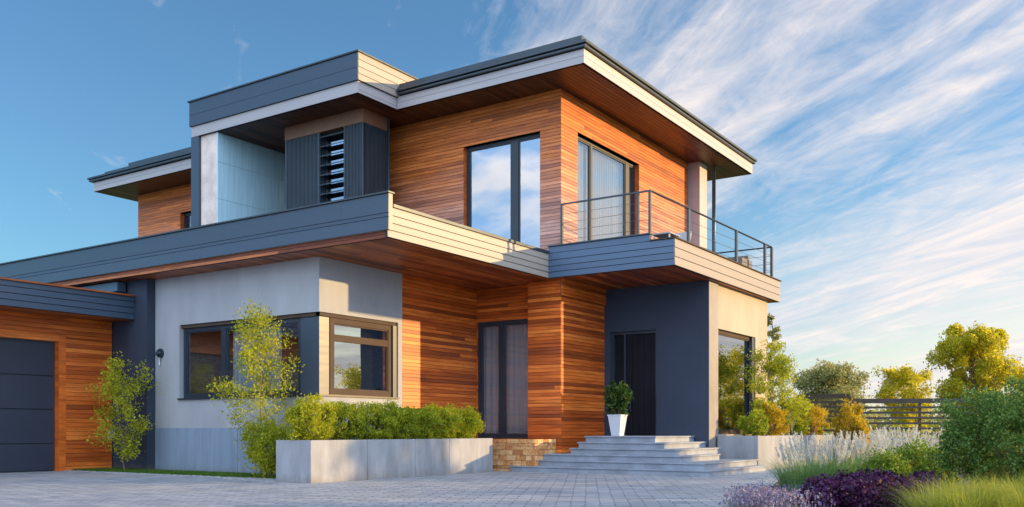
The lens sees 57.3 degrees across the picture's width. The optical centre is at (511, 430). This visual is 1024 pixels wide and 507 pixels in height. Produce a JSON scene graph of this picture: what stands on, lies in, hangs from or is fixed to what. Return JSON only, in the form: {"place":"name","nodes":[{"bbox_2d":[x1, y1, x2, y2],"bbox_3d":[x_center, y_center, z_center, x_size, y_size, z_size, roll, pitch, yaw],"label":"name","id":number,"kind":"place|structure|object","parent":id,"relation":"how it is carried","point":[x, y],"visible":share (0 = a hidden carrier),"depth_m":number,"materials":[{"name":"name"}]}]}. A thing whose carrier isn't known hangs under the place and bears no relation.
{"place":"outdoors","nodes":[
{"label":"outdoors","id":0,"kind":"place"},
{"bbox_2d":[222,477,275,481],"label":"gravel","id":1,"kind":"structure","parent":0,"point":[256,479],"depth_m":18.78,"materials":[{"name":"grey gravel"}]},
{"bbox_2d":[0,468,800,506],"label":"driveway","id":2,"kind":"structure","parent":0,"point":[102,489],"depth_m":15.30,"materials":[{"name":"grey stone"}]},
{"bbox_2d":[65,470,271,478],"bbox_3d":[-8.030,0.988,21.188,8.427,0.023,0.331,0,0,34],"label":"pebble edging","id":3,"kind":"object","parent":2,"relation":"on","point":[159,474],"visible":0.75,"depth_m":21.01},
{"bbox_2d":[276,438,492,482],"bbox_3d":[-2.518,0.593,20.366,0.950,0.815,5.960,0,0,34],"label":"planter","id":4,"kind":"object","parent":2,"relation":"on","point":[312,461],"visible":0.99,"depth_m":19.17,"materials":[{"name":"concrete"}]},
{"bbox_2d":[282,392,340,440],"bbox_3d":[-3.911,-0.245,18.267,1.000,1.023,1.326,0,0,10],"label":"hedge shrub","id":5,"kind":"object","parent":4,"relation":"on","point":[300,414],"visible":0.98,"depth_m":18.00,"materials":[{"name":"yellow plant"}]},
{"bbox_2d":[316,400,371,439],"bbox_3d":[-3.421,-0.172,18.997,1.011,0.876,1.471,0,0,34],"label":"hedge shrub","id":6,"kind":"object","parent":4,"relation":"on","point":[344,431],"visible":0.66,"depth_m":18.82,"materials":[{"name":"green plant"}]},
{"bbox_2d":[349,401,401,439],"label":"hedge shrub","id":7,"kind":"object","parent":4,"relation":"on","point":[387,420],"visible":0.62,"depth_m":19.57,"materials":[{"name":"green plant"}]},
{"bbox_2d":[369,398,424,438],"bbox_3d":[-2.497,-0.226,20.347,1.031,0.984,1.372,0,0,34],"label":"hedge shrub","id":8,"kind":"object","parent":4,"relation":"on","point":[407,417],"visible":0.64,"depth_m":20.14,"materials":[{"name":"green plant"}]},
{"bbox_2d":[397,404,447,438],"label":"hedge shrub","id":9,"kind":"object","parent":4,"relation":"on","point":[426,427],"visible":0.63,"depth_m":20.79,"materials":[{"name":"green plant"}]},
{"bbox_2d":[421,401,467,438],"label":"hedge shrub","id":10,"kind":"object","parent":4,"relation":"on","point":[452,420],"visible":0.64,"depth_m":21.47,"materials":[{"name":"green plant"}]},
{"bbox_2d":[447,403,485,438],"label":"hedge shrub","id":11,"kind":"object","parent":4,"relation":"on","point":[472,425],"visible":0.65,"depth_m":22.08,"materials":[{"name":"green plant"}]},
{"bbox_2d":[509,436,767,476],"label":"entrance steps","id":12,"kind":"structure","parent":2,"relation":"on","point":[688,456],"depth_m":21.84,"materials":[{"name":"concrete"}]},
{"bbox_2d":[607,414,627,435],"bbox_3d":[2.632,-0.130,23.392,0.380,0.530,0.380,0,0,34],"label":"plant pot","id":13,"kind":"object","parent":12,"relation":"on","point":[617,423],"visible":0.94,"depth_m":23.27,"materials":[{"name":"ceramic"}]},
{"bbox_2d":[603,379,633,415],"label":"pot plant","id":14,"kind":"object","parent":13,"relation":"in","point":[614,391],"visible":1,"depth_m":23.21,"materials":[{"name":"green plant"}]},
{"bbox_2d":[717,435,831,469],"bbox_3d":[7.548,0.568,26.382,1.060,0.865,6.760,0,0,34],"label":"planter","id":15,"kind":"object","parent":2,"relation":"on","point":[760,448],"visible":0.39,"depth_m":23.76,"materials":[{"name":"concrete"}]},
{"bbox_2d":[734,409,769,435],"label":"planter shrub","id":16,"kind":"object","parent":15,"relation":"on","point":[752,424],"visible":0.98,"depth_m":24.18,"materials":[{"name":"green plant"}]},
{"bbox_2d":[752,400,791,435],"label":"planter shrub","id":17,"kind":"object","parent":15,"relation":"on","point":[773,413],"visible":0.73,"depth_m":25.12,"materials":[{"name":"yellow plant"}]},
{"bbox_2d":[741,339,813,427],"bbox_3d":[7.140,-1.151,25.829,1.876,2.756,1.973,0,0,-14],"label":"young tree","id":18,"kind":"object","parent":15,"relation":"on","point":[772,368],"visible":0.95,"depth_m":25.51,"materials":[{"name":"green plant"}]},
{"bbox_2d":[769,392,813,435],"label":"planter shrub","id":19,"kind":"object","parent":15,"relation":"on","point":[798,427],"visible":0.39,"depth_m":26.54,"materials":[{"name":"green plant"}]},
{"bbox_2d":[795,403,831,434],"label":"planter shrub","id":20,"kind":"object","parent":15,"relation":"on","point":[817,413],"visible":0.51,"depth_m":27.89,"materials":[{"name":"yellow plant"}]},
{"bbox_2d":[0,0,1023,431],"label":"sky","id":21,"kind":"structure","parent":0,"point":[885,185],"materials":[{"name":"blue"}]},
{"bbox_2d":[675,231,691,240],"bbox_3d":[4.204,-4.755,24.246,0.640,0.850,0.809,0,0,34],"label":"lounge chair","id":22,"kind":"object","parent":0,"point":[683,235],"visible":0.09,"depth_m":24.41,"materials":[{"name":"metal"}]},
{"bbox_2d":[750,431,868,492],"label":"feather grass","id":23,"kind":"object","parent":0,"point":[802,474],"depth_m":14.98,"materials":[{"name":"white plant"}]},
{"bbox_2d":[777,429,899,476],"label":"feather grass","id":24,"kind":"object","parent":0,"point":[864,444],"depth_m":15.60,"materials":[{"name":"white plant"}]},
{"bbox_2d":[768,465,1012,505],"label":"flower bed","id":25,"kind":"object","parent":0,"point":[773,487],"depth_m":17.54,"materials":[{"name":"plant"}]},
{"bbox_2d":[723,470,785,503],"bbox_3d":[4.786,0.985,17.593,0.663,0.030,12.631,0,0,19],"label":"flowering plant","id":26,"kind":"object","parent":25,"relation":"on","point":[771,479],"visible":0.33,"depth_m":18.29,"materials":[{"name":"white plant"}]},
{"bbox_2d":[712,482,834,506],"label":"lavender","id":27,"kind":"object","parent":25,"relation":"on","point":[759,496],"depth_m":10.33,"materials":[{"name":"purple plant"}]},
{"bbox_2d":[830,384,874,463],"bbox_3d":[9.766,-0.171,26.974,1.167,2.347,1.163,0,0,34],"label":"fence bush","id":28,"kind":"object","parent":25,"relation":"on","point":[853,415],"visible":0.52,"depth_m":26.84,"materials":[{"name":"yellow plant"}]},
{"bbox_2d":[794,467,947,506],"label":"purple foliage","id":29,"kind":"object","parent":25,"relation":"on","point":[845,490],"visible":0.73,"depth_m":10.90,"materials":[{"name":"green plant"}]},
{"bbox_2d":[850,444,912,477],"bbox_3d":[5.454,0.602,14.006,1.025,0.806,0.951,0,0,34],"label":"shrub","id":30,"kind":"object","parent":25,"relation":"on","point":[888,461],"visible":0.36,"depth_m":13.85,"materials":[{"name":"green plant"}]},
{"bbox_2d":[880,434,958,485],"bbox_3d":[6.291,0.524,14.441,1.320,0.962,1.140,0,0,34],"label":"shrub","id":31,"kind":"object","parent":25,"relation":"on","point":[916,454],"visible":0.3,"depth_m":14.29,"materials":[{"name":"green plant"}]},
{"bbox_2d":[925,370,1023,487],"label":"round bush","id":32,"kind":"object","parent":25,"relation":"on","point":[993,421],"visible":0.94,"depth_m":12.26,"materials":[{"name":"green plant"}]},
{"bbox_2d":[823,424,958,473],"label":"feather grass","id":33,"kind":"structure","parent":0,"point":[908,437],"depth_m":16.77,"materials":[{"name":"white plant"}]},
{"bbox_2d":[760,432,1021,484],"bbox_3d":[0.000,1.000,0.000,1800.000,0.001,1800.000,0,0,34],"label":"ground","id":34,"kind":"structure","parent":0,"point":[864,456],"depth_m":34.67,"materials":[{"name":"green plant"}]},
{"bbox_2d":[0,35,781,473],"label":"house","id":35,"kind":"structure","parent":34,"relation":"on","point":[490,249],"depth_m":23.77,"materials":[{"name":"paint"}]},
{"bbox_2d":[0,338,54,472],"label":"garage door","id":36,"kind":"structure","parent":35,"relation":"in","point":[27,367],"depth_m":22.48,"materials":[{"name":"grey metal"}]},
{"bbox_2d":[155,348,163,364],"bbox_3d":[-8.790,-1.830,23.303,0.240,0.420,0.155,0,0,34],"label":"wall lamp","id":37,"kind":"object","parent":35,"relation":"attached to","point":[159,353],"visible":1,"depth_m":23.30,"materials":[{"name":"black metal"}]},
{"bbox_2d":[184,212,190,228],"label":"window","id":38,"kind":"structure","parent":35,"relation":"in","point":[187,216],"depth_m":32.68,"materials":[{"name":"clear glass"}]},
{"bbox_2d":[184,318,300,397],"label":"window","id":39,"kind":"structure","parent":35,"relation":"in","point":[208,352],"depth_m":23.03,"materials":[{"name":"clear glass"}]},
{"bbox_2d":[324,130,343,201],"bbox_3d":[-4.757,-6.240,25.531,0.920,3.780,0.090,0,0,34],"label":"window","id":40,"kind":"structure","parent":35,"relation":"in","point":[339,137],"depth_m":25.59,"materials":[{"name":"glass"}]},
{"bbox_2d":[329,317,391,396],"bbox_3d":[-3.478,-1.645,21.556,0.090,1.710,2.050,0,0,34],"label":"window","id":41,"kind":"structure","parent":35,"relation":"in","point":[360,353],"depth_m":21.52,"materials":[{"name":"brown glass"}]},
{"bbox_2d":[476,319,527,437],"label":"window","id":42,"kind":"structure","parent":35,"relation":"in","point":[503,345],"depth_m":24.80,"materials":[{"name":"clear glass"}]},
{"bbox_2d":[467,133,584,247],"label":"window","id":43,"kind":"structure","parent":35,"relation":"in","point":[503,177],"depth_m":24.46,"materials":[{"name":"glass"}]},
{"bbox_2d":[578,136,634,241],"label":"window","id":44,"kind":"structure","parent":35,"relation":"in","point":[606,173],"depth_m":25.94,"materials":[{"name":"glass"}]},
{"bbox_2d":[627,333,654,435],"bbox_3d":[3.406,-1.208,24.736,0.870,2.684,0.144,0,0,34],"label":"front door","id":45,"kind":"structure","parent":35,"relation":"in","point":[640,347],"depth_m":24.73,"materials":[{"name":"black wood"}]},
{"bbox_2d":[652,232,679,238],"bbox_3d":[3.690,-4.510,22.491,0.500,0.360,0.580,0,0,34],"label":"side table","id":46,"kind":"object","parent":35,"relation":"on","point":[664,234],"visible":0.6,"depth_m":22.40,"materials":[{"name":"metal"}]},
{"bbox_2d":[718,330,749,433],"bbox_3d":[5.955,-1.265,25.379,0.090,2.730,2.900,0,0,34],"label":"window","id":47,"kind":"structure","parent":35,"relation":"in","point":[733,399],"depth_m":25.35,"materials":[{"name":"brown glass"}]},
{"bbox_2d":[728,255,751,267],"bbox_3d":[5.994,-4.745,27.639,1.940,0.730,0.840,0,0,34],"label":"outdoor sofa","id":48,"kind":"object","parent":35,"relation":"on","point":[746,259],"visible":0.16,"depth_m":27.18,"materials":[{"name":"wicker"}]},
{"bbox_2d":[767,313,784,428],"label":"poplar","id":49,"kind":"object","parent":34,"relation":"on","point":[773,332],"visible":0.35,"depth_m":49.77,"materials":[{"name":"green plant"}]},
{"bbox_2d":[795,394,851,454],"bbox_3d":[11.125,-0.150,33.539,1.954,2.300,0.092,0,0,32],"label":"garden fence","id":50,"kind":"object","parent":34,"relation":"on","point":[819,396],"visible":0.11,"depth_m":33.39,"materials":[{"name":"grey metal"}]},
{"bbox_2d":[777,358,871,428],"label":"round tree","id":51,"kind":"object","parent":34,"relation":"on","point":[828,377],"visible":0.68,"depth_m":60.88,"materials":[{"name":"green plant"}]},
{"bbox_2d":[768,376,955,436],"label":"woodland","id":52,"kind":"object","parent":34,"relation":"on","point":[878,415],"visible":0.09,"depth_m":106.62,"materials":[{"name":"green plant"}]},
{"bbox_2d":[768,410,1023,452],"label":"undergrowth","id":53,"kind":"object","parent":34,"relation":"on","point":[916,425],"visible":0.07,"depth_m":41.13,"materials":[{"name":"green plant"}]},
{"bbox_2d":[870,363,933,447],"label":"round tree","id":54,"kind":"object","parent":34,"relation":"on","point":[901,378],"visible":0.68,"depth_m":51.57,"materials":[{"name":"green plant"}]},
{"bbox_2d":[848,398,1023,455],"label":"garden fence","id":55,"kind":"object","parent":34,"relation":"on","point":[919,401],"visible":0.19,"depth_m":32.30,"materials":[{"name":"black metal"}]},
{"bbox_2d":[923,321,1023,416],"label":"round tree","id":56,"kind":"object","parent":34,"relation":"on","point":[978,344],"visible":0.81,"depth_m":41.43,"materials":[{"name":"green plant"}]},
{"bbox_2d":[999,366,1022,397],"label":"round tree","id":57,"kind":"object","parent":34,"relation":"on","point":[1010,386],"visible":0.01,"depth_m":46.34,"materials":[{"name":"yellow plant"}]},
{"bbox_2d":[861,469,1023,506],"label":"lime grass","id":58,"kind":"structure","parent":0,"point":[978,495],"depth_m":9.14,"materials":[{"name":"green plant"}]},
{"label":"verge","id":59,"kind":"structure","parent":0,"visible":0},
{"bbox_2d":[85,351,164,469],"bbox_3d":[-9.342,-0.470,22.744,1.700,2.949,1.705,0,0,-15],"label":"climbing shrub","id":60,"kind":"object","parent":59,"relation":"on","point":[127,407],"visible":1,"depth_m":22.53,"materials":[{"name":"green plant"}]},
{"bbox_2d":[72,467,275,478],"bbox_3d":[-7.626,0.963,21.640,8.113,0.075,1.118,0,0,34],"label":"grass strip","id":61,"kind":"object","parent":59,"relation":"on","point":[185,472],"depth_m":21.40,"materials":[{"name":"green plant"}]},
{"bbox_2d":[206,294,312,474],"bbox_3d":[-5.316,-0.933,20.006,2.447,3.874,2.035,0,0,-38],"label":"young tree","id":62,"kind":"object","parent":59,"relation":"on","point":[248,355],"visible":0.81,"depth_m":19.93,"materials":[{"name":"green plant"}]},
{"bbox_2d":[238,409,294,477],"bbox_3d":[-5.112,0.270,19.627,1.553,1.467,1.235,0,0,34],"label":"shrub","id":63,"kind":"object","parent":59,"relation":"on","point":[262,457],"visible":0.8,"depth_m":19.36,"materials":[{"name":"green plant"}]}
]}

